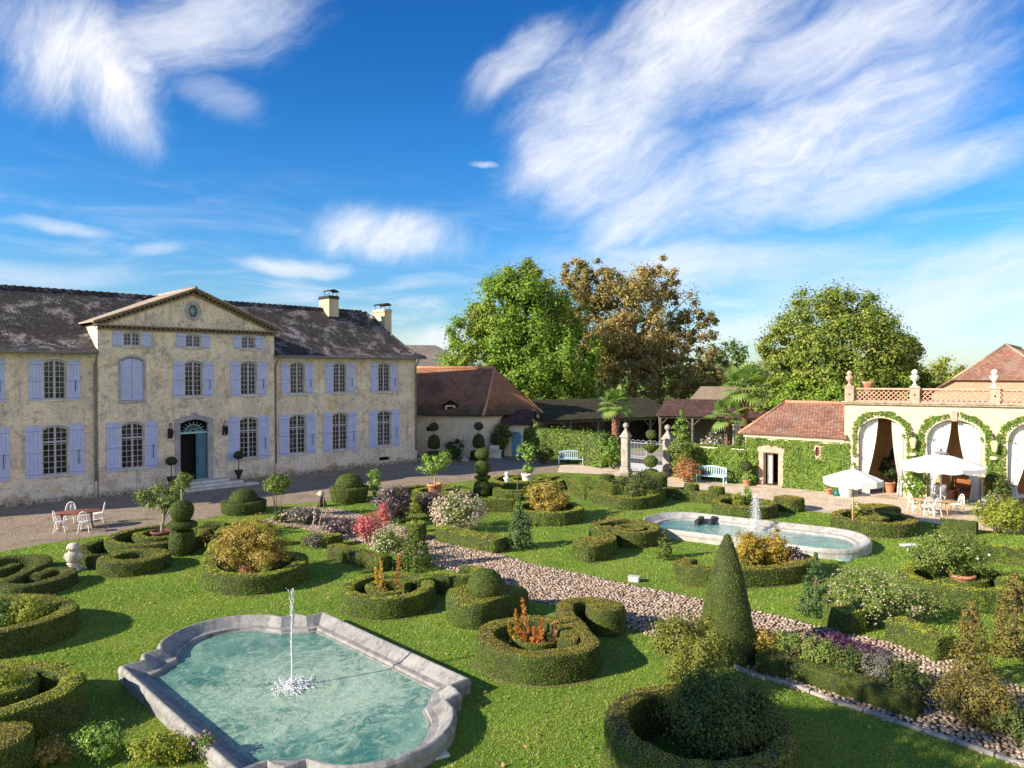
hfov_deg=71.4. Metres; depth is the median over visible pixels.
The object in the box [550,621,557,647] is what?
spike plant
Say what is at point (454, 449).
spiky bush
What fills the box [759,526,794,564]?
yellow shrub
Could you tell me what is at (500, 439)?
tree
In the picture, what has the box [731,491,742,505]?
sprigs
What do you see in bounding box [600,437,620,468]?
glossy bush
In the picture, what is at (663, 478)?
clipped hedge
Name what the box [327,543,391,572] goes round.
clipped hedge
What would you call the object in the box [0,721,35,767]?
clipped hedge
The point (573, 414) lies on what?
long shed
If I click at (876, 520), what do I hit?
clipped hedge
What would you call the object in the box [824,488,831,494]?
flower pot
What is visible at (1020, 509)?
golden shrub
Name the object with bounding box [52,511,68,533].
garden chair
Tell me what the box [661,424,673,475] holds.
gate pillar
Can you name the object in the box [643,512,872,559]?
stone pool
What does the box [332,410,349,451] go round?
window
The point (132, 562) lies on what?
clipped hedge
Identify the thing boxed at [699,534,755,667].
topiary
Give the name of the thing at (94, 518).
garden chair
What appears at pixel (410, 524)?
clipped hedge
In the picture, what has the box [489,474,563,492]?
clipped hedge
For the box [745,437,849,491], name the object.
ivy
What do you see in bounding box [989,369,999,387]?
finial urn
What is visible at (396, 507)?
purple shrub
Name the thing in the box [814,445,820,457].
oval window
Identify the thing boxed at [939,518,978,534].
clipped hedge
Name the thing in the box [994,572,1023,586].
clipped hedge
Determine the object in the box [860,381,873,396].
terracotta urn
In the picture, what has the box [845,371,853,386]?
finial urn
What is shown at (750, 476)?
pot plant
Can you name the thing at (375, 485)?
upright shrub
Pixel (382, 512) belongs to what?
scarlet spray
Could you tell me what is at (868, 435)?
curtain
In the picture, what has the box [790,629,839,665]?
border shrub
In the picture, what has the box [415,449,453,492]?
potted tree
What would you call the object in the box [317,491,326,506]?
dog statue
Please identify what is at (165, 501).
potted tree
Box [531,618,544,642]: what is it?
spike plant
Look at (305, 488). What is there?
gravel court
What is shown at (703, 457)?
ivy
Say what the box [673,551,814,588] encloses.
clipped hedge
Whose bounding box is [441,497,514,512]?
clipped hedge
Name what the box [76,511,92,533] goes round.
garden chair
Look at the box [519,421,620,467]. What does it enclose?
leafy hedge
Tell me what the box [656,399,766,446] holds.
open shed
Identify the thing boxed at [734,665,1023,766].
path edging
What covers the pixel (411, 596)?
clipped hedge
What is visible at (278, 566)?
dark plant
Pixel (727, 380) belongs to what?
tree
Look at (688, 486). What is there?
clipped hedge
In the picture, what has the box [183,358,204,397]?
window
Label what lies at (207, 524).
clipped hedge
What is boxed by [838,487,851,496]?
flower pot
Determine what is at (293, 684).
water jet
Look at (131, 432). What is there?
window
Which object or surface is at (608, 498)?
clipped hedge
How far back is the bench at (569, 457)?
52.57 m
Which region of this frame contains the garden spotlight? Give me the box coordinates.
[899,543,917,550]
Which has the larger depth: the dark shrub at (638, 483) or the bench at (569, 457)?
the bench at (569, 457)
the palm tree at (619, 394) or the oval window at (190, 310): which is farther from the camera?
the palm tree at (619, 394)
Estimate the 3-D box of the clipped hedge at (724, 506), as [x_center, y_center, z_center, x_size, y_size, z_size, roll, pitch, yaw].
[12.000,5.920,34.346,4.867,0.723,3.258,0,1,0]
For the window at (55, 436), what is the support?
in the chateau
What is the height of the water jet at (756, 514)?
1.572 m
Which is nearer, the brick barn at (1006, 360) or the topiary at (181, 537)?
the topiary at (181, 537)
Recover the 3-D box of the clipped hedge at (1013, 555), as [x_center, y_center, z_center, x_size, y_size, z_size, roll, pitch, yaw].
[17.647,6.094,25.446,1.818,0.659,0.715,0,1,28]
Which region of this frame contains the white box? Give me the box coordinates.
[628,575,640,582]
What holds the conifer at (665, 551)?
on the ground at (476, 677)
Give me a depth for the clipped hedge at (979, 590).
20.68 m
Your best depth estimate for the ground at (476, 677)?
18.14 m
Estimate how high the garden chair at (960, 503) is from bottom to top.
0.949 m
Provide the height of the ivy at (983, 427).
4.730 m
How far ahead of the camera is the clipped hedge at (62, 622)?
17.74 m
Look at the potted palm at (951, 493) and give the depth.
38.22 m
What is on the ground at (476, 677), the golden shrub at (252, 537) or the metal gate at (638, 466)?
the golden shrub at (252, 537)
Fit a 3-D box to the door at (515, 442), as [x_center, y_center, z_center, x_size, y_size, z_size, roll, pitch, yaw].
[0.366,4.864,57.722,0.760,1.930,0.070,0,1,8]
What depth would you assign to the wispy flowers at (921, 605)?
19.11 m
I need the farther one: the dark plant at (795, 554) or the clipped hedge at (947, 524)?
the clipped hedge at (947, 524)
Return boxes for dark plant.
[0,595,24,627]
[267,558,288,570]
[498,636,515,646]
[782,545,806,561]
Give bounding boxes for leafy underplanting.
[521,464,534,473]
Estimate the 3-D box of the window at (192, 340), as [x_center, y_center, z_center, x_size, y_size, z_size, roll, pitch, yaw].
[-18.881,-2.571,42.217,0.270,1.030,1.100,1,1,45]
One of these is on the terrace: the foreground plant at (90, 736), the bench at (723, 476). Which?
the bench at (723, 476)
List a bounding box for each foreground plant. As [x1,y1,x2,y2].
[32,731,82,767]
[64,718,130,766]
[125,726,195,767]
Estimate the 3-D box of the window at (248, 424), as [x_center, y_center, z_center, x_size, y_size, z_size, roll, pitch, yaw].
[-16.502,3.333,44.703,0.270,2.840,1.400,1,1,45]
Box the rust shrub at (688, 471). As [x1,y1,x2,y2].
[670,455,701,481]
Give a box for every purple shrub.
[368,483,419,523]
[412,488,445,517]
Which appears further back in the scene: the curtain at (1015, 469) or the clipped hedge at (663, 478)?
the clipped hedge at (663, 478)
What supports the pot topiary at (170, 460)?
on the gravel court
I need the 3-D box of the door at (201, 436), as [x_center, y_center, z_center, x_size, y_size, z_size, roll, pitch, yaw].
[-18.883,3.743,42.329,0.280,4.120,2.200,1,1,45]
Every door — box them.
[175,412,212,481]
[512,432,520,455]
[756,445,784,487]
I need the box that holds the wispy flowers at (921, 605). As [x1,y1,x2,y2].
[888,583,941,621]
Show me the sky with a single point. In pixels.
(283, 152)
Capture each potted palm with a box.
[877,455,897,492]
[946,475,955,498]
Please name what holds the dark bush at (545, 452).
on the ground at (476, 677)
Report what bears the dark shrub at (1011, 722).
on the cobbled path
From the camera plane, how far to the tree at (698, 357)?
118.70 m
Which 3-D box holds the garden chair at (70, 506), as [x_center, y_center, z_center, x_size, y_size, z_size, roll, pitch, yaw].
[-19.928,5.806,32.128,0.515,0.949,0.535,0,1,-20]
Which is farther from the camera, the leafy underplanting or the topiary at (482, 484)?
the leafy underplanting
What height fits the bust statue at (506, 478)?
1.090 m
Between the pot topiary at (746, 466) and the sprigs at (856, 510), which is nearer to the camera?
the sprigs at (856, 510)
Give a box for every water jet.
[253,588,332,703]
[746,494,772,532]
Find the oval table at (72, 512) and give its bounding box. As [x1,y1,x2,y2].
[50,509,102,530]
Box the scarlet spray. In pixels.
[376,501,391,534]
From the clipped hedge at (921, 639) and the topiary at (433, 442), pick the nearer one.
the clipped hedge at (921, 639)
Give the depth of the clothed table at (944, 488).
38.34 m
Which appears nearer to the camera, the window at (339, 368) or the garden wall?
the garden wall
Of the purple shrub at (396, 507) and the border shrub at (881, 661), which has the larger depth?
the purple shrub at (396, 507)
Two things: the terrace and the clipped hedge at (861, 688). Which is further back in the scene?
the terrace
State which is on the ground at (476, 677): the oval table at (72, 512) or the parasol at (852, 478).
the parasol at (852, 478)
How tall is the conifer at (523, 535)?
2.066 m
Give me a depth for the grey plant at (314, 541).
27.49 m
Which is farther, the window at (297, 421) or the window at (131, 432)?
the window at (297, 421)
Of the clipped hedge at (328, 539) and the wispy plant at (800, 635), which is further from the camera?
the clipped hedge at (328, 539)
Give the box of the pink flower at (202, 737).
[187,729,220,763]
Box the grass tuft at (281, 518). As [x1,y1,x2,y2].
[271,509,290,521]
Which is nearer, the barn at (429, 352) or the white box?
the white box
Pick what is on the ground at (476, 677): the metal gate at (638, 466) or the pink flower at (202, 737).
the pink flower at (202, 737)
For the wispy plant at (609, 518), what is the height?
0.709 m
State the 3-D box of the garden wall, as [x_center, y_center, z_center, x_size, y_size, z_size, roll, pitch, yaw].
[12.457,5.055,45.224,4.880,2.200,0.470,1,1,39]
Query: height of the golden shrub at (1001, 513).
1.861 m
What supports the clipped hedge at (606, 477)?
on the ground at (476, 677)
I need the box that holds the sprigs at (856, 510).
[848,500,863,519]
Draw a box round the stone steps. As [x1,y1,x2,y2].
[160,477,258,495]
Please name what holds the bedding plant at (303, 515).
on the ground at (476, 677)
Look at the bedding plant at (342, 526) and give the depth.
29.92 m
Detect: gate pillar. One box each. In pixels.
[620,423,631,471]
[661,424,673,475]
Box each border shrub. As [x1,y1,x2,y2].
[750,625,780,654]
[766,626,809,657]
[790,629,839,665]
[824,640,876,673]
[857,644,900,684]
[876,655,936,700]
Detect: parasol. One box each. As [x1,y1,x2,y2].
[823,465,883,519]
[899,448,986,507]
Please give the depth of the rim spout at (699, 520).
31.48 m
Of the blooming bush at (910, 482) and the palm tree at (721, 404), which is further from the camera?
the palm tree at (721, 404)
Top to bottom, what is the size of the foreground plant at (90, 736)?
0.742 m
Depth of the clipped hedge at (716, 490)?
36.79 m
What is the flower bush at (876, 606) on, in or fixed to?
on the ground at (476, 677)
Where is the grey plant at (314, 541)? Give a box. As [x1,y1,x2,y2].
[303,532,322,547]
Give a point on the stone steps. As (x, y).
(211, 484)
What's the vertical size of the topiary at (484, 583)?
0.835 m
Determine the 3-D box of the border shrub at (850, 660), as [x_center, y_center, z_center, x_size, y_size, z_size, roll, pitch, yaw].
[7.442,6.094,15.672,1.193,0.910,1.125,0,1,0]
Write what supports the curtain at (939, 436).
hanging from the arcade
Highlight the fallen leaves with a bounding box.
[5,504,1023,767]
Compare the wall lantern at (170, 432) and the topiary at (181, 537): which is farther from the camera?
the wall lantern at (170, 432)
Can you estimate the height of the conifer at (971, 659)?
2.013 m
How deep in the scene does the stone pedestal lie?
54.40 m
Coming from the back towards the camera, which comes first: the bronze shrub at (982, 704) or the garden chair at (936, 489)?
the garden chair at (936, 489)
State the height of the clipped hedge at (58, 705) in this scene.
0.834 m
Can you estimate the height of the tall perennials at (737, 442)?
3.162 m
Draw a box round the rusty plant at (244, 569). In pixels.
[235,564,259,572]
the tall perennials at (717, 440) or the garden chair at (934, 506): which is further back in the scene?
the tall perennials at (717, 440)
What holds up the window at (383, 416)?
in the chateau
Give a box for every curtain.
[859,418,877,493]
[892,421,902,495]
[927,420,951,497]
[958,420,980,501]
[1007,424,1023,503]
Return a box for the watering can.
[832,488,839,495]
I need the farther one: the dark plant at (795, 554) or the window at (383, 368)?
the window at (383, 368)
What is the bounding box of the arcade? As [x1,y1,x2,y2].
[841,387,1023,502]
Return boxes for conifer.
[390,519,437,573]
[505,501,539,551]
[655,527,675,561]
[671,409,693,442]
[792,552,837,619]
[943,599,1000,689]
[986,570,1023,662]
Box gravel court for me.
[0,449,1018,551]
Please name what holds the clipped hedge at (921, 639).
on the ground at (476, 677)
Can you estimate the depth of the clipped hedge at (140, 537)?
27.76 m
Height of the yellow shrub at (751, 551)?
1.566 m
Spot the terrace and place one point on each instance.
(818, 501)
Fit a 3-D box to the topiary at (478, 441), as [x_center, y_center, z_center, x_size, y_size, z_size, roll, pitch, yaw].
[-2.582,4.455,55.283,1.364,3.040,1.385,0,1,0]
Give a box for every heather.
[809,626,853,649]
[844,639,892,659]
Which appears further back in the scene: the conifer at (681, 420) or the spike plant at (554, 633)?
the conifer at (681, 420)
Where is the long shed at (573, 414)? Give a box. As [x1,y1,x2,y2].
[531,397,676,442]
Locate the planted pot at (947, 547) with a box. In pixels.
[903,525,1004,582]
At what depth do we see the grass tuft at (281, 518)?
31.96 m
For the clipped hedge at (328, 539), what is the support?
on the ground at (476, 677)
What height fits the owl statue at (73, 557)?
1.020 m
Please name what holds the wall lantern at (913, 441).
attached to the arcade
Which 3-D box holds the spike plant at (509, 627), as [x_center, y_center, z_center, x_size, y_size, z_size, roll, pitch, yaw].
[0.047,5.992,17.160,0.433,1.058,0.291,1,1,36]
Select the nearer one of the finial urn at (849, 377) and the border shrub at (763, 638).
the border shrub at (763, 638)
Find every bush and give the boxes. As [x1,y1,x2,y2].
[428,489,487,529]
[442,438,466,461]
[521,475,575,511]
[533,442,555,463]
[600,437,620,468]
[639,646,817,760]
[642,603,738,683]
[818,561,925,626]
[897,470,934,503]
[978,493,1007,521]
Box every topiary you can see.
[165,456,177,486]
[165,489,197,556]
[220,488,266,515]
[233,451,243,479]
[329,473,368,503]
[426,422,441,461]
[467,568,503,597]
[470,422,486,460]
[473,448,491,495]
[642,430,659,475]
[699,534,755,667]
[740,461,752,485]
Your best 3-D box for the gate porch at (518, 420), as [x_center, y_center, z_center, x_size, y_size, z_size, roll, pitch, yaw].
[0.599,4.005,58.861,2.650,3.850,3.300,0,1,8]
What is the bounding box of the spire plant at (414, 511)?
[408,495,420,520]
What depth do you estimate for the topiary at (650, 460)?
45.68 m
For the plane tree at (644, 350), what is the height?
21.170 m
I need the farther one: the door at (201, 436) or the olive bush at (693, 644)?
the door at (201, 436)
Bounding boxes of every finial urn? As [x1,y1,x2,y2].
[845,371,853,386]
[910,369,919,386]
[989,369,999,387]
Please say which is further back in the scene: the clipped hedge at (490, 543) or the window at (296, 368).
the window at (296, 368)
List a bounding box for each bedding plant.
[278,502,327,524]
[317,514,359,535]
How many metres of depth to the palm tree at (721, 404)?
46.79 m
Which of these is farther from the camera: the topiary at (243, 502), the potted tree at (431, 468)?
the potted tree at (431, 468)
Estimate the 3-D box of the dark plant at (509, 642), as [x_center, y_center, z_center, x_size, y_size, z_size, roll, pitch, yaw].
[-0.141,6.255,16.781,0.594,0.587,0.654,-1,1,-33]
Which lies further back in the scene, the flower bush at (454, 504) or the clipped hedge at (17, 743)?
the flower bush at (454, 504)
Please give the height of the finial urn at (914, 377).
0.970 m
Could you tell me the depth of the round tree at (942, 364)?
85.06 m
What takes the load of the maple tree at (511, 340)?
on the ground at (476, 677)
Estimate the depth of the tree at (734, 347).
110.77 m
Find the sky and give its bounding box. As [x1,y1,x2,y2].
[0,0,1023,373]
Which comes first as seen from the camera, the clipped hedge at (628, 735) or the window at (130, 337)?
the clipped hedge at (628, 735)
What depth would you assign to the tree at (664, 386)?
117.93 m
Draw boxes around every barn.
[406,345,472,365]
[690,386,750,399]
[925,343,1023,401]
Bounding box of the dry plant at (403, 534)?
[395,526,413,549]
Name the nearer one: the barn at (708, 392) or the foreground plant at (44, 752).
the foreground plant at (44, 752)
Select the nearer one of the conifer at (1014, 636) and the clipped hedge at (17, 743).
the clipped hedge at (17, 743)
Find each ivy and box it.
[670,442,746,483]
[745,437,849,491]
[851,410,1023,496]
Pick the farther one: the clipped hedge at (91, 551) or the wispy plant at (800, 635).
the clipped hedge at (91, 551)
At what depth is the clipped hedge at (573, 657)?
16.30 m
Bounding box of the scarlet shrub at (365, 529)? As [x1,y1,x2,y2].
[351,508,382,541]
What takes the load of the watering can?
on the terrace
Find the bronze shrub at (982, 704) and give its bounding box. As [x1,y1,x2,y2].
[924,662,1023,735]
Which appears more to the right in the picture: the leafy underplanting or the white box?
the white box
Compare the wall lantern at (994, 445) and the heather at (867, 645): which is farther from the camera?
the wall lantern at (994, 445)
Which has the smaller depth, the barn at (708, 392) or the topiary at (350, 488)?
the topiary at (350, 488)
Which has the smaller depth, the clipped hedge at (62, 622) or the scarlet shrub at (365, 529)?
the clipped hedge at (62, 622)
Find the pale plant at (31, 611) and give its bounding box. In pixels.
[2,593,63,625]
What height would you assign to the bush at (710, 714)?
2.352 m
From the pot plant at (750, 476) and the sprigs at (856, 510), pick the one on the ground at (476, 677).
the sprigs at (856, 510)
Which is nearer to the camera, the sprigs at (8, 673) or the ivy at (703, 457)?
the sprigs at (8, 673)
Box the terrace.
[558,465,1023,533]
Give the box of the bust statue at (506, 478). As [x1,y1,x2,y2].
[504,472,509,482]
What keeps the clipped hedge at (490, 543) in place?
on the ground at (476, 677)
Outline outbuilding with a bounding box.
[417,366,543,456]
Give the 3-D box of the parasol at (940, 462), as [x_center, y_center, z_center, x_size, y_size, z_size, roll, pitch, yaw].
[21.229,4.684,35.294,3.621,3.070,3.621,0,1,27]
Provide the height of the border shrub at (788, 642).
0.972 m
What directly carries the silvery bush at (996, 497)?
on the terrace
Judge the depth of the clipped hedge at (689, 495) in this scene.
37.53 m
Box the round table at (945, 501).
[910,497,956,516]
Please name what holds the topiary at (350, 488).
on the ground at (476, 677)
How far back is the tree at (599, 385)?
96.90 m
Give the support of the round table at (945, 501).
on the terrace
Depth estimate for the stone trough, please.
56.30 m
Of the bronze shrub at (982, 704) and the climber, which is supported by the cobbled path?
the bronze shrub at (982, 704)
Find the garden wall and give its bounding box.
[678,446,744,482]
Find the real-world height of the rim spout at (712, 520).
0.300 m
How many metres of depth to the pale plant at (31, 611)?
18.45 m
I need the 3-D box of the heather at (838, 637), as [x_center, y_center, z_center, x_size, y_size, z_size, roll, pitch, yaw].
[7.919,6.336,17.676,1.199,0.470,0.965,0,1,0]
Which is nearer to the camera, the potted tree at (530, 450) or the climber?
the potted tree at (530, 450)
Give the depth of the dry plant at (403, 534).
26.88 m
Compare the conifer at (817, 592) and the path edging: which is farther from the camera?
the conifer at (817, 592)
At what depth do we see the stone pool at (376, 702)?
14.91 m
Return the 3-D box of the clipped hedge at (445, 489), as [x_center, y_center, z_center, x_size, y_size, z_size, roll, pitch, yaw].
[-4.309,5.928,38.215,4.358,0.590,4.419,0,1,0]
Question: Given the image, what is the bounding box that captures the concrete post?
[732,424,740,445]
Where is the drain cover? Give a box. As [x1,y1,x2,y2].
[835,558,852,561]
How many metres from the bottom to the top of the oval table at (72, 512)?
0.744 m
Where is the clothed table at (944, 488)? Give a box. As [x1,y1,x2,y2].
[935,482,947,497]
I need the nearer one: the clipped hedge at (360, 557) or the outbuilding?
the clipped hedge at (360, 557)
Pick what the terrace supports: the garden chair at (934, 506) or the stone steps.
the garden chair at (934, 506)
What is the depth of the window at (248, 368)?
44.70 m
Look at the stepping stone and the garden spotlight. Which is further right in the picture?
the garden spotlight
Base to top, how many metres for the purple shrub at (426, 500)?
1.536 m
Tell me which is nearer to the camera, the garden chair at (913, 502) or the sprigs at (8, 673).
the sprigs at (8, 673)
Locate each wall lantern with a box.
[168,423,173,438]
[222,420,227,435]
[909,431,916,455]
[990,434,998,459]
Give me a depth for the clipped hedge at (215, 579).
22.16 m
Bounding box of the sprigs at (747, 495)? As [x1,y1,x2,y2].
[743,485,752,505]
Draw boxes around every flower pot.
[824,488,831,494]
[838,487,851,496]
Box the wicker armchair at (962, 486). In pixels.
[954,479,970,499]
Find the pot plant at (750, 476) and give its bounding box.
[741,472,756,485]
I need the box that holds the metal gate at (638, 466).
[630,440,662,471]
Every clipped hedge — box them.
[0,554,81,594]
[0,593,81,658]
[0,658,90,745]
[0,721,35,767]
[78,537,133,568]
[94,547,172,577]
[101,524,219,553]
[199,525,309,596]
[203,521,231,527]
[300,533,342,548]
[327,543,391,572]
[338,565,482,620]
[394,484,471,504]
[405,520,426,540]
[435,526,508,553]
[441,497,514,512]
[445,584,528,629]
[472,596,625,687]
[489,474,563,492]
[490,483,523,500]
[513,500,584,526]
[545,475,666,509]
[571,518,660,562]
[599,473,614,481]
[601,683,798,767]
[648,471,667,493]
[660,487,730,503]
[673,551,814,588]
[684,482,699,491]
[708,485,724,494]
[710,495,804,519]
[754,648,924,720]
[821,602,866,634]
[830,503,920,538]
[885,616,956,661]
[895,562,1023,614]
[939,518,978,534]
[976,544,1023,565]
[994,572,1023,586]
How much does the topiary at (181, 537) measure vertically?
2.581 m
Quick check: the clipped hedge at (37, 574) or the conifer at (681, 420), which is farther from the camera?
the conifer at (681, 420)
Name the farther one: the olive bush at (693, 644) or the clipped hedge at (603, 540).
the clipped hedge at (603, 540)
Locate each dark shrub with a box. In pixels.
[608,467,665,496]
[979,473,1015,505]
[988,700,1023,748]
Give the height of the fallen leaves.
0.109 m
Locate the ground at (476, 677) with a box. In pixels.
[0,373,1023,767]
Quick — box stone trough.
[487,445,501,457]
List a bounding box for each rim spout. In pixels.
[694,516,703,524]
[707,516,716,524]
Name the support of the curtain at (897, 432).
hanging from the arcade
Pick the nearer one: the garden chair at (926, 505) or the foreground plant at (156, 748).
the foreground plant at (156, 748)
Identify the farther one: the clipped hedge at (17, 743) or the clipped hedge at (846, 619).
the clipped hedge at (846, 619)
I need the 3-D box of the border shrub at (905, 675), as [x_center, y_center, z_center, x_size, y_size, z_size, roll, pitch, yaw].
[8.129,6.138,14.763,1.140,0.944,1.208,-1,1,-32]
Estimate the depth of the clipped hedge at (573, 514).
31.64 m
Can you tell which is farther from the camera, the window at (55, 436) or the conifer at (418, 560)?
the window at (55, 436)
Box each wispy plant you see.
[594,515,624,520]
[780,624,829,662]
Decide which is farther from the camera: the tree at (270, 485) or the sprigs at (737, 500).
the sprigs at (737, 500)
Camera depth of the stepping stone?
12.56 m
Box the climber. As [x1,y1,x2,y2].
[664,433,695,459]
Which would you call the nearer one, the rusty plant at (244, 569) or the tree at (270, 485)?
the rusty plant at (244, 569)
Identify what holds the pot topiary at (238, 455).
on the gravel court
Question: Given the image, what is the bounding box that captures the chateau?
[0,284,426,507]
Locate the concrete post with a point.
(736, 428)
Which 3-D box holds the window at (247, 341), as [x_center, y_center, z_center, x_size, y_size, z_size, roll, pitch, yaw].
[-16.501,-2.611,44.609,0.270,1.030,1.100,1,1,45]
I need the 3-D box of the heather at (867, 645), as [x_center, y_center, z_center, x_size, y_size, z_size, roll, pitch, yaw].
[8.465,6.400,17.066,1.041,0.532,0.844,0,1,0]
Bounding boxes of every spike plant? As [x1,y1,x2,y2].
[374,558,386,589]
[393,552,400,590]
[507,613,520,643]
[514,598,530,642]
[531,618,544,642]
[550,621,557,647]
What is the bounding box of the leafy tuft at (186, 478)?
[173,471,193,491]
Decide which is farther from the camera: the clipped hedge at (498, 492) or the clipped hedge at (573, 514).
the clipped hedge at (498, 492)
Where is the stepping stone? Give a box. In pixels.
[435,750,449,760]
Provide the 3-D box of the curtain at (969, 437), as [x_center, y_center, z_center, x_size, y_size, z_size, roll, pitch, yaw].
[23.990,4.034,37.444,1.028,4.241,0.134,0,1,28]
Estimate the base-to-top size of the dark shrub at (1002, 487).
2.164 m
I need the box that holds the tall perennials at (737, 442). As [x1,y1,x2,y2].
[732,433,744,446]
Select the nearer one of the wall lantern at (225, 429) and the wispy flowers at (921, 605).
the wispy flowers at (921, 605)
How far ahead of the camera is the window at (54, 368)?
37.40 m
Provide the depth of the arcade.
38.32 m
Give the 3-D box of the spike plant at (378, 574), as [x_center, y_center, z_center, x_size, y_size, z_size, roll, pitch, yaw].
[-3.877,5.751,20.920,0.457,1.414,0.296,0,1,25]
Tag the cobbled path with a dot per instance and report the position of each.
(939, 717)
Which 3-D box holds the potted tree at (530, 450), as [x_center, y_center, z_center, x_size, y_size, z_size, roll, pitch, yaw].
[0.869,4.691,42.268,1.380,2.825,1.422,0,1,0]
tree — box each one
[131,479,187,536]
[258,473,293,511]
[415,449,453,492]
[434,256,610,399]
[487,419,513,455]
[515,441,537,480]
[522,254,731,404]
[539,357,622,396]
[597,385,637,461]
[639,366,700,398]
[686,353,718,387]
[695,336,750,381]
[705,396,748,444]
[717,361,776,444]
[721,360,760,386]
[736,277,943,412]
[912,362,946,383]
[918,353,967,383]
[984,472,1003,498]
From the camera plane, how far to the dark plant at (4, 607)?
18.35 m
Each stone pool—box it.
[118,612,470,767]
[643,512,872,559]
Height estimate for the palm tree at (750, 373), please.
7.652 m
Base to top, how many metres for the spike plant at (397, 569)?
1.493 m
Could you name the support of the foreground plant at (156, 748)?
on the ground at (476, 677)
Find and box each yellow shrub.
[730,528,768,566]
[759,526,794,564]
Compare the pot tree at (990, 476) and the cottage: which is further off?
the cottage
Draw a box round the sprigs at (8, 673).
[0,660,41,705]
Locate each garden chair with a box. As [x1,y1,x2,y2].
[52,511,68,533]
[62,501,76,524]
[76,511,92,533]
[93,502,105,523]
[906,492,921,511]
[920,497,934,516]
[926,497,942,516]
[933,485,944,498]
[949,494,965,513]
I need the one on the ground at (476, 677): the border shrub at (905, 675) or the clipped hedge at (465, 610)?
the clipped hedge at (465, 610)
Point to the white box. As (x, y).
(634, 578)
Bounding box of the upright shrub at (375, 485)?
[367,467,382,496]
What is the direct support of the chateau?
on the ground at (476, 677)
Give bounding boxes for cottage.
[738,400,846,490]
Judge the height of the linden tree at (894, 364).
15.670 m
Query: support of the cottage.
on the terrace
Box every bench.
[558,450,583,465]
[696,465,726,484]
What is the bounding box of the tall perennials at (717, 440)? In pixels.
[701,431,729,444]
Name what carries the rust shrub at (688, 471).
on the terrace
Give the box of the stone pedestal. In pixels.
[461,435,468,460]
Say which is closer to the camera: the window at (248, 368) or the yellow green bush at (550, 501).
the yellow green bush at (550, 501)
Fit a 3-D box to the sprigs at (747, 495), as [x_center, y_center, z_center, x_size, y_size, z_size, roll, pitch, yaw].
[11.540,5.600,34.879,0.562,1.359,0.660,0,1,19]
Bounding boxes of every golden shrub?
[199,512,296,572]
[966,492,1023,534]
[1010,499,1023,534]
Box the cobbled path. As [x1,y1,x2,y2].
[267,508,1023,767]
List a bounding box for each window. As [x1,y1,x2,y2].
[40,423,71,477]
[41,356,68,401]
[120,420,146,471]
[121,330,142,347]
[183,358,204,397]
[184,332,202,348]
[185,301,200,320]
[239,359,258,396]
[239,415,259,460]
[240,335,257,350]
[288,412,307,455]
[289,360,306,395]
[332,360,347,394]
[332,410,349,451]
[377,361,391,392]
[377,409,392,447]
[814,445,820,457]
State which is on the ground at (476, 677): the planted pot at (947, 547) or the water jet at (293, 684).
the planted pot at (947, 547)
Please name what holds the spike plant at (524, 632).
on the ground at (476, 677)
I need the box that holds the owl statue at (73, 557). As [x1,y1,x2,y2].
[63,541,84,571]
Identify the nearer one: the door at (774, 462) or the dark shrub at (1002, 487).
the dark shrub at (1002, 487)
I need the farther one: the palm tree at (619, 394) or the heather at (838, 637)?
the palm tree at (619, 394)
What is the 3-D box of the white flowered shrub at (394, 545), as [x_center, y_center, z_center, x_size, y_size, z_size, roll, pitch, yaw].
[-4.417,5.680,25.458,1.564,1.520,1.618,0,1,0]
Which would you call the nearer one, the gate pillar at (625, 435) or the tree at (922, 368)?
the gate pillar at (625, 435)
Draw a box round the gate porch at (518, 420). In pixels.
[500,409,536,455]
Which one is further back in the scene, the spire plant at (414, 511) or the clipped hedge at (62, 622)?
the spire plant at (414, 511)
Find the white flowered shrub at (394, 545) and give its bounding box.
[366,521,407,563]
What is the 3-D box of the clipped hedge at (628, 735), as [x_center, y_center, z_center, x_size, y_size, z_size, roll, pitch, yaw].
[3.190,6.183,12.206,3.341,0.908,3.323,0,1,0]
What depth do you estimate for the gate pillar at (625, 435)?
48.58 m
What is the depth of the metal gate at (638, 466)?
48.13 m

